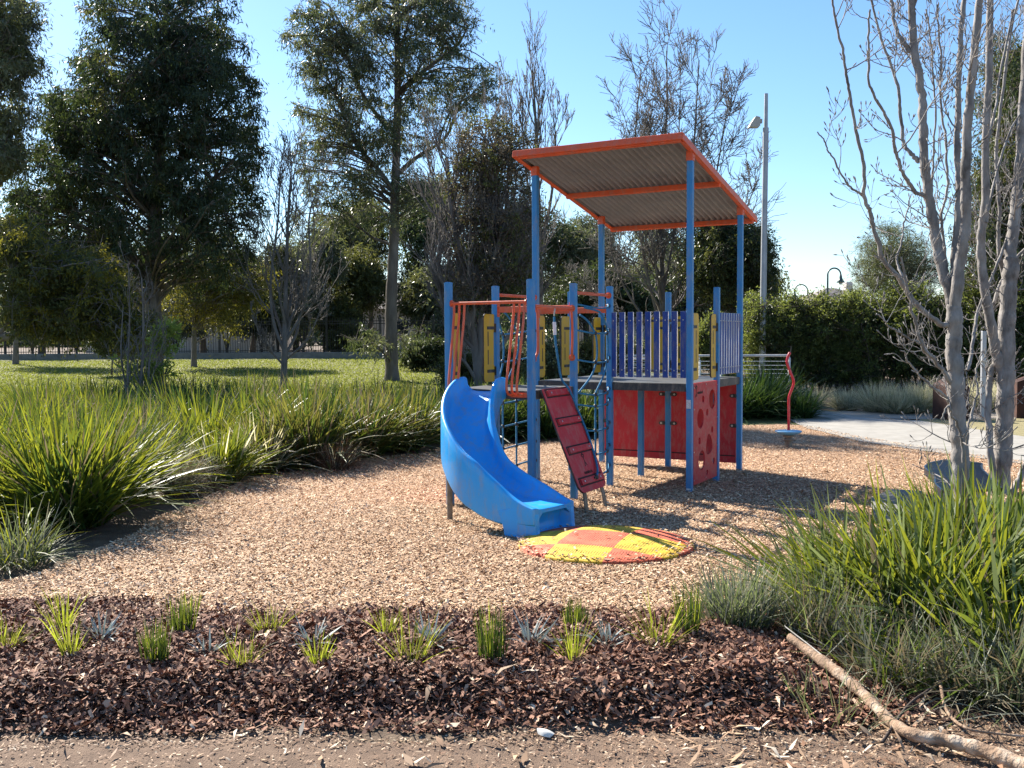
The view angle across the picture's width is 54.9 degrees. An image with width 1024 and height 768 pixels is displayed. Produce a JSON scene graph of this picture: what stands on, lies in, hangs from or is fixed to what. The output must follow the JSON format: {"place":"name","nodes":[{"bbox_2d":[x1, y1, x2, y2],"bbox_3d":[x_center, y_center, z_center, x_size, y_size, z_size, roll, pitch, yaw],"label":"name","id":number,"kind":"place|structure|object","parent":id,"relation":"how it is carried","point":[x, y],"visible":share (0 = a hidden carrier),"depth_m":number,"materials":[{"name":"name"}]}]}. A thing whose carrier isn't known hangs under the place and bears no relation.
{"place":"outdoors","nodes":[
{"label":"outdoors","id":0,"kind":"place"},
{"bbox_2d":[0,357,798,424],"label":"lawn","id":1,"kind":"structure","parent":0,"point":[20,370],"depth_m":41.95,"materials":[{"name":"plant"}]},
{"bbox_2d":[0,0,62,201],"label":"gum tree","id":2,"kind":"object","parent":1,"relation":"on","point":[18,22],"visible":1,"depth_m":29.66,"materials":[{"name":"green plant"}]},
{"bbox_2d":[0,208,174,380],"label":"acacia tree","id":3,"kind":"object","parent":1,"relation":"on","point":[53,281],"visible":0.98,"depth_m":25.15,"materials":[{"name":"green plant"}]},
{"bbox_2d":[103,241,171,400],"bbox_3d":[-7.225,-0.941,19.644,1.896,3.875,1.151,2,4,43],"label":"bare sapling","id":4,"kind":"object","parent":1,"relation":"on","point":[142,356],"visible":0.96,"depth_m":19.91,"materials":[{"name":"grey plant"}]},
{"bbox_2d":[0,0,278,384],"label":"gum tree","id":5,"kind":"object","parent":1,"relation":"on","point":[157,83],"visible":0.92,"depth_m":32.38,"materials":[{"name":"green plant"}]},
{"bbox_2d":[110,315,186,389],"bbox_3d":[-7.525,-0.223,20.484,1.690,2.457,1.023,0,3,0],"label":"leafy sapling","id":6,"kind":"object","parent":1,"relation":"on","point":[172,329],"visible":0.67,"depth_m":20.32,"materials":[{"name":"green plant"}]},
{"bbox_2d":[139,232,282,366],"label":"tree","id":7,"kind":"object","parent":1,"relation":"on","point":[204,313],"visible":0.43,"depth_m":45.17,"materials":[{"name":"green plant"}]},
{"bbox_2d":[0,351,546,359],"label":"wall","id":8,"kind":"structure","parent":1,"relation":"on","point":[206,355],"depth_m":56.68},
{"bbox_2d":[218,112,357,386],"bbox_3d":[-7.558,-4.479,32.719,4.153,9.408,4.025,-3,4,-37],"label":"bare tree","id":9,"kind":"object","parent":1,"relation":"on","point":[287,308],"visible":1,"depth_m":32.79,"materials":[{"name":"grey plant"}]},
{"bbox_2d":[268,263,333,351],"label":"tall shrub","id":10,"kind":"object","parent":1,"relation":"on","point":[314,313],"visible":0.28,"depth_m":59.00,"materials":[{"name":"green plant"}]},
{"bbox_2d":[294,223,357,351],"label":"tree","id":11,"kind":"object","parent":1,"relation":"on","point":[334,269],"visible":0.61,"depth_m":59.75,"materials":[{"name":"green plant"}]},
{"bbox_2d":[320,319,378,351],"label":"shrub","id":12,"kind":"object","parent":1,"relation":"on","point":[345,332],"visible":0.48,"depth_m":57.58,"materials":[{"name":"green plant"}]},
{"bbox_2d":[0,314,701,353],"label":"picket fence","id":13,"kind":"object","parent":1,"relation":"on","point":[272,334],"visible":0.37,"depth_m":56.91,"materials":[{"name":"black metal"}]},
{"bbox_2d":[273,0,517,380],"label":"gum tree","id":14,"kind":"object","parent":1,"relation":"on","point":[347,38],"visible":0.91,"depth_m":34.98,"materials":[{"name":"green plant"}]},
{"bbox_2d":[397,267,437,340],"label":"tall shrub","id":15,"kind":"object","parent":1,"relation":"on","point":[405,306],"visible":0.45,"depth_m":60.91,"materials":[{"name":"green plant"}]},
{"bbox_2d":[398,332,444,370],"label":"shrub","id":16,"kind":"object","parent":1,"relation":"on","point":[434,348],"visible":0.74,"depth_m":41.65,"materials":[{"name":"green plant"}]},
{"bbox_2d":[522,327,596,381],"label":"shrub","id":17,"kind":"object","parent":1,"relation":"on","point":[551,368],"visible":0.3,"depth_m":25.78,"materials":[{"name":"green plant"}]},
{"bbox_2d":[721,369,800,424],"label":"strappy clump","id":18,"kind":"object","parent":1,"relation":"on","point":[748,401],"visible":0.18,"depth_m":20.80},
{"bbox_2d":[0,336,994,742],"bbox_3d":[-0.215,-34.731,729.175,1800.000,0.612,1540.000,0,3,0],"label":"ground","id":19,"kind":"structure","parent":0,"point":[112,530],"depth_m":9.40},
{"bbox_2d":[0,386,101,456],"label":"strappy clump","id":20,"kind":"object","parent":19,"relation":"on","point":[17,413],"visible":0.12,"depth_m":14.65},
{"bbox_2d":[0,492,104,582],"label":"grass tuft","id":21,"kind":"object","parent":19,"relation":"on","point":[28,555],"visible":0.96,"depth_m":8.03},
{"bbox_2d":[0,380,113,424],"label":"strappy clump","id":22,"kind":"object","parent":19,"relation":"on","point":[43,396],"visible":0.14,"depth_m":16.11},
{"bbox_2d":[0,383,236,537],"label":"strappy clump","id":23,"kind":"object","parent":19,"relation":"on","point":[95,483],"visible":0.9,"depth_m":9.41,"materials":[{"name":"plant"}]},
{"bbox_2d":[70,384,188,424],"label":"strappy clump","id":24,"kind":"object","parent":19,"relation":"on","point":[117,401],"visible":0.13,"depth_m":15.73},
{"bbox_2d":[19,400,251,514],"bbox_3d":[-4.583,0.742,11.056,3.110,1.188,2.819,0,3,0],"label":"strappy clump","id":25,"kind":"object","parent":19,"relation":"on","point":[183,438],"visible":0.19,"depth_m":11.28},
{"bbox_2d":[112,372,222,415],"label":"strappy clump","id":26,"kind":"object","parent":19,"relation":"on","point":[163,397],"visible":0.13,"depth_m":17.45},
{"bbox_2d":[107,398,231,462],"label":"strappy clump","id":27,"kind":"object","parent":19,"relation":"on","point":[180,429],"visible":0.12,"depth_m":13.36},
{"bbox_2d":[86,325,300,352],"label":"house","id":28,"kind":"structure","parent":19,"relation":"on","point":[238,343],"depth_m":77.44,"materials":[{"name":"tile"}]},
{"bbox_2d":[134,373,255,425],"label":"strappy clump","id":29,"kind":"object","parent":19,"relation":"on","point":[210,403],"visible":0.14,"depth_m":16.23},
{"bbox_2d":[134,386,258,445],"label":"strappy clump","id":30,"kind":"object","parent":19,"relation":"on","point":[203,418],"visible":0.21,"depth_m":14.18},
{"bbox_2d":[154,412,291,491],"bbox_3d":[-3.784,0.833,12.415,2.109,1.008,2.275,0,3,0],"label":"strappy clump","id":31,"kind":"object","parent":19,"relation":"on","point":[239,462],"visible":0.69,"depth_m":12.27,"materials":[{"name":"plant"}]},
{"bbox_2d":[206,395,315,468],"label":"strappy clump","id":32,"kind":"object","parent":19,"relation":"on","point":[249,419],"visible":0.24,"depth_m":13.62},
{"bbox_2d":[195,409,339,478],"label":"strappy clump","id":33,"kind":"object","parent":19,"relation":"on","point":[278,465],"visible":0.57,"depth_m":13.21,"materials":[{"name":"plant"}]},
{"bbox_2d":[213,374,416,473],"bbox_3d":[-2.990,0.548,14.295,3.323,1.453,3.717,0,3,0],"label":"strappy clump","id":34,"kind":"object","parent":19,"relation":"on","point":[319,415],"visible":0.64,"depth_m":13.86,"materials":[{"name":"plant"}]},
{"bbox_2d":[293,206,383,349],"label":"park tree","id":35,"kind":"object","parent":19,"relation":"on","point":[352,242],"visible":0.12,"depth_m":68.17,"materials":[{"name":"green plant"}]},
{"bbox_2d":[314,287,368,340],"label":"tall shrub","id":36,"kind":"object","parent":19,"relation":"on","point":[342,310],"visible":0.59,"depth_m":59.86,"materials":[{"name":"green plant"}]},
{"bbox_2d":[320,237,402,329],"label":"park tree","id":37,"kind":"object","parent":19,"relation":"on","point":[364,277],"visible":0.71,"depth_m":61.92,"materials":[{"name":"green plant"}]},
{"bbox_2d":[323,193,405,329],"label":"park tree","id":38,"kind":"object","parent":19,"relation":"on","point":[385,249],"visible":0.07,"depth_m":72.46,"materials":[{"name":"green plant"}]},
{"bbox_2d":[294,377,440,459],"bbox_3d":[-2.449,0.495,14.977,3.212,1.325,3.312,0,3,0],"label":"strappy clump","id":39,"kind":"object","parent":19,"relation":"on","point":[378,442],"visible":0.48,"depth_m":14.72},
{"bbox_2d":[0,301,745,347],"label":"wood","id":40,"kind":"object","parent":19,"relation":"on","point":[505,327],"depth_m":131.74,"materials":[{"name":"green plant"}]},
{"bbox_2d":[338,374,441,458],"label":"strappy clump","id":41,"kind":"object","parent":19,"relation":"on","point":[422,407],"visible":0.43,"depth_m":15.72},
{"bbox_2d":[378,183,464,340],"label":"park tree","id":42,"kind":"object","parent":19,"relation":"on","point":[416,239],"visible":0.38,"depth_m":64.48,"materials":[{"name":"green plant"}]},
{"bbox_2d":[397,259,487,342],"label":"park tree","id":43,"kind":"object","parent":19,"relation":"on","point":[423,294],"visible":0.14,"depth_m":60.19,"materials":[{"name":"green plant"}]},
{"bbox_2d":[383,51,569,385],"bbox_3d":[-0.771,-3.501,23.067,4.324,8.570,2.972,0,3,0],"label":"bare tree","id":44,"kind":"object","parent":19,"relation":"on","point":[475,343],"visible":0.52,"depth_m":22.72,"materials":[{"name":"grey plant"}]},
{"bbox_2d":[422,106,563,384],"bbox_3d":[-0.450,-2.770,22.867,3.329,7.222,3.743,0,3,0],"label":"tree","id":45,"kind":"object","parent":19,"relation":"on","point":[497,160],"visible":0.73,"depth_m":22.30,"materials":[{"name":"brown plant"}]},
{"bbox_2d":[471,335,545,384],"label":"shrub","id":46,"kind":"object","parent":19,"relation":"on","point":[524,361],"visible":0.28,"depth_m":24.72,"materials":[{"name":"green plant"}]},
{"bbox_2d":[0,592,1023,738],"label":"bark mulch","id":47,"kind":"object","parent":19,"relation":"on","point":[774,644],"visible":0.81,"depth_m":4.95,"materials":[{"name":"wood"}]},
{"bbox_2d":[39,612,95,654],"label":"young sedge","id":48,"kind":"object","parent":47,"relation":"on","point":[67,645],"visible":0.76,"depth_m":5.21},
{"bbox_2d":[134,615,171,664],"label":"young rush","id":49,"kind":"object","parent":47,"relation":"on","point":[160,645],"visible":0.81,"depth_m":5.17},
{"bbox_2d":[164,585,201,631],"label":"young rush","id":50,"kind":"object","parent":47,"relation":"on","point":[177,624],"visible":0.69,"depth_m":5.77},
{"bbox_2d":[366,604,454,663],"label":"young sedge","id":51,"kind":"object","parent":47,"relation":"on","point":[418,645],"visible":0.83,"depth_m":5.13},
{"bbox_2d":[471,599,511,662],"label":"young rush","id":52,"kind":"object","parent":47,"relation":"on","point":[491,648],"visible":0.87,"depth_m":5.13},
{"bbox_2d":[0,630,1023,767],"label":"leaf litter","id":53,"kind":"object","parent":47,"relation":"on","point":[524,757],"visible":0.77,"depth_m":4.46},
{"bbox_2d":[535,610,596,660],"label":"young sedge","id":54,"kind":"object","parent":47,"relation":"on","point":[570,651],"visible":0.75,"depth_m":5.25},
{"bbox_2d":[600,587,716,646],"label":"young sedge","id":55,"kind":"object","parent":47,"relation":"on","point":[663,624],"visible":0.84,"depth_m":5.34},
{"bbox_2d":[669,577,706,633],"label":"young rush","id":56,"kind":"object","parent":47,"relation":"on","point":[695,619],"visible":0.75,"depth_m":5.53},
{"bbox_2d":[668,550,814,630],"bbox_3d":[1.382,1.249,5.968,0.918,0.499,0.916,0,3,0],"label":"grey tuft","id":57,"kind":"object","parent":47,"relation":"on","point":[733,607],"visible":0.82,"depth_m":5.88,"materials":[{"name":"green plant"}]},
{"bbox_2d":[503,2,574,314],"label":"bare tree","id":58,"kind":"object","parent":19,"relation":"on","point":[537,124],"visible":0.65,"depth_m":46.43,"materials":[{"name":"grey plant"}]},
{"bbox_2d":[503,191,578,350],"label":"park tree","id":59,"kind":"object","parent":19,"relation":"on","point":[563,226],"visible":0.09,"depth_m":69.10,"materials":[{"name":"green plant"}]},
{"bbox_2d":[500,378,597,444],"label":"strappy clump","id":60,"kind":"object","parent":19,"relation":"on","point":[547,429],"visible":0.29,"depth_m":17.60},
{"bbox_2d":[544,217,607,297],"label":"park tree","id":61,"kind":"object","parent":19,"relation":"on","point":[577,241],"visible":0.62,"depth_m":69.82,"materials":[{"name":"green plant"}]},
{"bbox_2d":[543,257,639,342],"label":"park tree","id":62,"kind":"object","parent":19,"relation":"on","point":[558,295],"visible":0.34,"depth_m":58.30,"materials":[{"name":"green plant"}]},
{"bbox_2d":[605,265,685,346],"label":"park tree","id":63,"kind":"object","parent":19,"relation":"on","point":[642,304],"visible":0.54,"depth_m":57.70,"materials":[{"name":"green plant"}]},
{"bbox_2d":[562,0,786,323],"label":"bare tree","id":64,"kind":"object","parent":19,"relation":"on","point":[646,126],"visible":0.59,"depth_m":39.99,"materials":[{"name":"grey plant"}]},
{"bbox_2d":[699,308,744,375],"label":"shrub","id":65,"kind":"object","parent":19,"relation":"on","point":[704,337],"visible":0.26,"depth_m":32.68,"materials":[{"name":"green plant"}]},
{"bbox_2d":[667,214,787,376],"bbox_3d":[8.322,-3.554,37.709,4.868,6.756,6.040,0,3,0],"label":"evergreen tree","id":66,"kind":"object","parent":19,"relation":"on","point":[715,256],"visible":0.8,"depth_m":36.76,"materials":[{"name":"green plant"}]},
{"bbox_2d":[747,93,768,375],"bbox_3d":[7.549,-4.276,30.227,0.613,9.151,0.300,0,3,0],"label":"light pole","id":67,"kind":"object","parent":19,"relation":"on","point":[756,122],"visible":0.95,"depth_m":30.12,"materials":[{"name":"grey metal"}]},
{"bbox_2d":[722,362,805,420],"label":"strappy clump","id":68,"kind":"object","parent":19,"relation":"on","point":[775,395],"visible":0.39,"depth_m":21.22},
{"bbox_2d":[732,282,818,385],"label":"hedge bush","id":69,"kind":"object","parent":19,"relation":"on","point":[753,332],"visible":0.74,"depth_m":30.33,"materials":[{"name":"green plant"}]},
{"bbox_2d":[733,357,841,409],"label":"strappy clump","id":70,"kind":"object","parent":19,"relation":"on","point":[786,379],"visible":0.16,"depth_m":23.42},
{"bbox_2d":[766,284,841,389],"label":"hedge bush","id":71,"kind":"object","parent":19,"relation":"on","point":[814,297],"visible":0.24,"depth_m":30.68,"materials":[{"name":"green plant"}]},
{"bbox_2d":[765,381,843,422],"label":"strappy clump","id":72,"kind":"object","parent":19,"relation":"on","point":[806,408],"visible":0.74,"depth_m":20.98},
{"bbox_2d":[792,283,881,391],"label":"hedge bush","id":73,"kind":"object","parent":19,"relation":"on","point":[828,336],"visible":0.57,"depth_m":30.34,"materials":[{"name":"green plant"}]},
{"bbox_2d":[839,377,902,411],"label":"tussock","id":74,"kind":"object","parent":19,"relation":"on","point":[868,396],"visible":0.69,"depth_m":22.71,"materials":[{"name":"plant"}]},
{"bbox_2d":[828,283,920,390],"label":"hedge bush","id":75,"kind":"object","parent":19,"relation":"on","point":[873,352],"visible":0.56,"depth_m":29.91,"materials":[{"name":"green plant"}]},
{"bbox_2d":[839,215,949,297],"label":"casuarina tree","id":76,"kind":"object","parent":19,"relation":"on","point":[908,253],"visible":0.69,"depth_m":44.82,"materials":[{"name":"green plant"}]},
{"bbox_2d":[861,380,930,415],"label":"tussock","id":77,"kind":"object","parent":19,"relation":"on","point":[895,404],"visible":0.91,"depth_m":22.11,"materials":[{"name":"plant"}]},
{"bbox_2d":[872,270,945,392],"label":"hedge bush","id":78,"kind":"object","parent":19,"relation":"on","point":[911,358],"visible":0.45,"depth_m":29.45,"materials":[{"name":"green plant"}]},
{"bbox_2d":[875,378,970,413],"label":"tussock","id":79,"kind":"object","parent":19,"relation":"on","point":[927,400],"visible":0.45,"depth_m":22.14,"materials":[{"name":"plant"}]},
{"bbox_2d":[910,277,992,390],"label":"hedge bush","id":80,"kind":"object","parent":19,"relation":"on","point":[930,372],"visible":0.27,"depth_m":28.90,"materials":[{"name":"green plant"}]},
{"bbox_2d":[934,22,1023,327],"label":"gum tree","id":81,"kind":"object","parent":19,"relation":"on","point":[1013,79],"visible":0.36,"depth_m":28.52,"materials":[{"name":"green plant"}]},
{"bbox_2d":[961,287,1023,389],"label":"hedge bush","id":82,"kind":"object","parent":19,"relation":"on","point":[965,343],"visible":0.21,"depth_m":28.34,"materials":[{"name":"green plant"}]},
{"bbox_2d":[997,280,1023,378],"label":"hedge bush","id":83,"kind":"object","parent":19,"relation":"on","point":[1020,330],"visible":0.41,"depth_m":27.87,"materials":[{"name":"green plant"}]},
{"bbox_2d":[0,711,1023,767],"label":"dirt path","id":84,"kind":"structure","parent":0,"point":[475,754],"depth_m":4.35,"materials":[{"name":"soil"}]},
{"bbox_2d":[0,702,1023,767],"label":"path debris","id":85,"kind":"object","parent":84,"relation":"on","point":[108,747],"visible":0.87,"depth_m":4.40,"materials":[{"name":"brown plant"}]},
{"bbox_2d":[784,625,1023,767],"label":"fallen branch","id":86,"kind":"object","parent":84,"relation":"on","point":[995,754],"visible":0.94,"depth_m":4.34,"materials":[{"name":"wood"}]},
{"bbox_2d":[0,424,1023,614],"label":"woodchip floor","id":87,"kind":"structure","parent":0,"point":[750,431],"depth_m":10.73,"materials":[{"name":"wood"}]},
{"bbox_2d":[135,436,249,502],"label":"feathery grass","id":88,"kind":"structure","parent":87,"relation":"on","point":[190,484],"depth_m":11.56,"materials":[{"name":"plant"}]},
{"bbox_2d":[290,432,382,475],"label":"feathery grass","id":89,"kind":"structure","parent":87,"relation":"on","point":[337,462],"depth_m":13.52,"materials":[{"name":"plant"}]},
{"bbox_2d":[39,457,853,611],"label":"blown leaves","id":90,"kind":"object","parent":87,"relation":"on","point":[217,592],"visible":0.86,"depth_m":7.98,"materials":[{"name":"brown plant"}]},
{"bbox_2d":[0,424,1023,618],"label":"wood chips","id":91,"kind":"object","parent":87,"relation":"on","point":[408,595],"visible":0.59,"depth_m":8.42,"materials":[{"name":"wood"}]},
{"bbox_2d":[441,132,756,538],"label":"playground tower","id":92,"kind":"structure","parent":87,"relation":"on","point":[691,416],"depth_m":11.63,"materials":[{"name":"blue paint"}]},
{"bbox_2d":[518,525,694,565],"bbox_3d":[0.808,1.355,8.498,1.520,0.148,1.520,1,3,23],"label":"rubber mat","id":93,"kind":"object","parent":87,"relation":"on","point":[593,541],"visible":0.92,"depth_m":8.18,"materials":[{"name":"rubber"}]},
{"bbox_2d":[517,522,695,559],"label":"spilled chips","id":94,"kind":"object","parent":93,"relation":"on","point":[604,523],"visible":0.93,"depth_m":8.29,"materials":[{"name":"brown wood"}]},
{"bbox_2d":[924,460,1001,516],"bbox_3d":[4.334,1.103,9.562,0.586,0.470,2.230,1,3,20],"label":"boulder","id":95,"kind":"object","parent":87,"relation":"on","point":[980,472],"visible":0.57,"depth_m":9.56,"materials":[{"name":"stone"}]},
{"bbox_2d":[933,0,1023,494],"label":"bare tree","id":96,"kind":"object","parent":87,"relation":"on","point":[1003,365],"visible":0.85,"depth_m":10.93,"materials":[{"name":"grey plant"}]},
{"bbox_2d":[0,0,1023,335],"label":"sky","id":97,"kind":"structure","parent":0,"point":[795,44],"materials":[{"name":"blue"}]},
{"bbox_2d":[790,410,1023,462],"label":"concrete path","id":98,"kind":"structure","parent":0,"point":[890,430],"depth_m":17.98,"materials":[{"name":"concrete"}]},
{"bbox_2d":[829,411,996,418],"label":"tan path","id":99,"kind":"structure","parent":0,"point":[865,414],"depth_m":21.75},
{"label":"planting soil","id":100,"kind":"structure","parent":0,"visible":0},
{"bbox_2d":[680,483,989,643],"bbox_3d":[2.281,1.129,6.362,2.093,1.004,2.397,-2,4,-36],"label":"strappy clump","id":101,"kind":"object","parent":100,"relation":"on","point":[756,547],"visible":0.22,"depth_m":6.42,"materials":[{"name":"plant"}]},
{"bbox_2d":[749,546,926,650],"bbox_3d":[1.840,1.273,5.861,1.200,0.592,1.163,-3,4,-38],"label":"grey tuft","id":102,"kind":"object","parent":100,"relation":"on","point":[802,615],"visible":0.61,"depth_m":5.70,"materials":[{"name":"green plant"}]},
{"bbox_2d":[762,652,935,732],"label":"sparse grass","id":103,"kind":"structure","parent":100,"relation":"on","point":[848,701],"depth_m":4.65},
{"bbox_2d":[730,460,1023,716],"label":"strappy clump","id":104,"kind":"object","parent":100,"relation":"on","point":[918,555],"visible":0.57,"depth_m":5.84,"materials":[{"name":"plant"}]},
{"bbox_2d":[782,441,1023,625],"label":"strappy clump","id":105,"kind":"object","parent":100,"relation":"on","point":[1012,500],"visible":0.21,"depth_m":6.46,"materials":[{"name":"plant"}]},
{"bbox_2d":[792,575,1016,723],"bbox_3d":[2.070,1.381,5.215,1.455,0.660,1.414,0,3,0],"label":"grey tuft","id":106,"kind":"object","parent":100,"relation":"on","point":[865,648],"visible":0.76,"depth_m":5.13,"materials":[{"name":"green plant"}]},
{"bbox_2d":[817,0,1023,505],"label":"bare tree","id":107,"kind":"object","parent":100,"relation":"on","point":[952,282],"visible":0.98,"depth_m":7.68,"materials":[{"name":"grey plant"}]},
{"bbox_2d":[832,524,1023,727],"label":"strappy clump","id":108,"kind":"object","parent":100,"relation":"on","point":[981,604],"visible":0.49,"depth_m":5.22,"materials":[{"name":"plant"}]},
{"bbox_2d":[844,586,1023,731],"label":"grey tuft","id":109,"kind":"object","parent":100,"relation":"on","point":[1008,698],"visible":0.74,"depth_m":4.86,"materials":[{"name":"green plant"}]},
{"bbox_2d":[937,603,1023,728],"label":"grey tuft","id":110,"kind":"object","parent":100,"relation":"on","point":[1021,664],"visible":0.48,"depth_m":4.81,"materials":[{"name":"green plant"}]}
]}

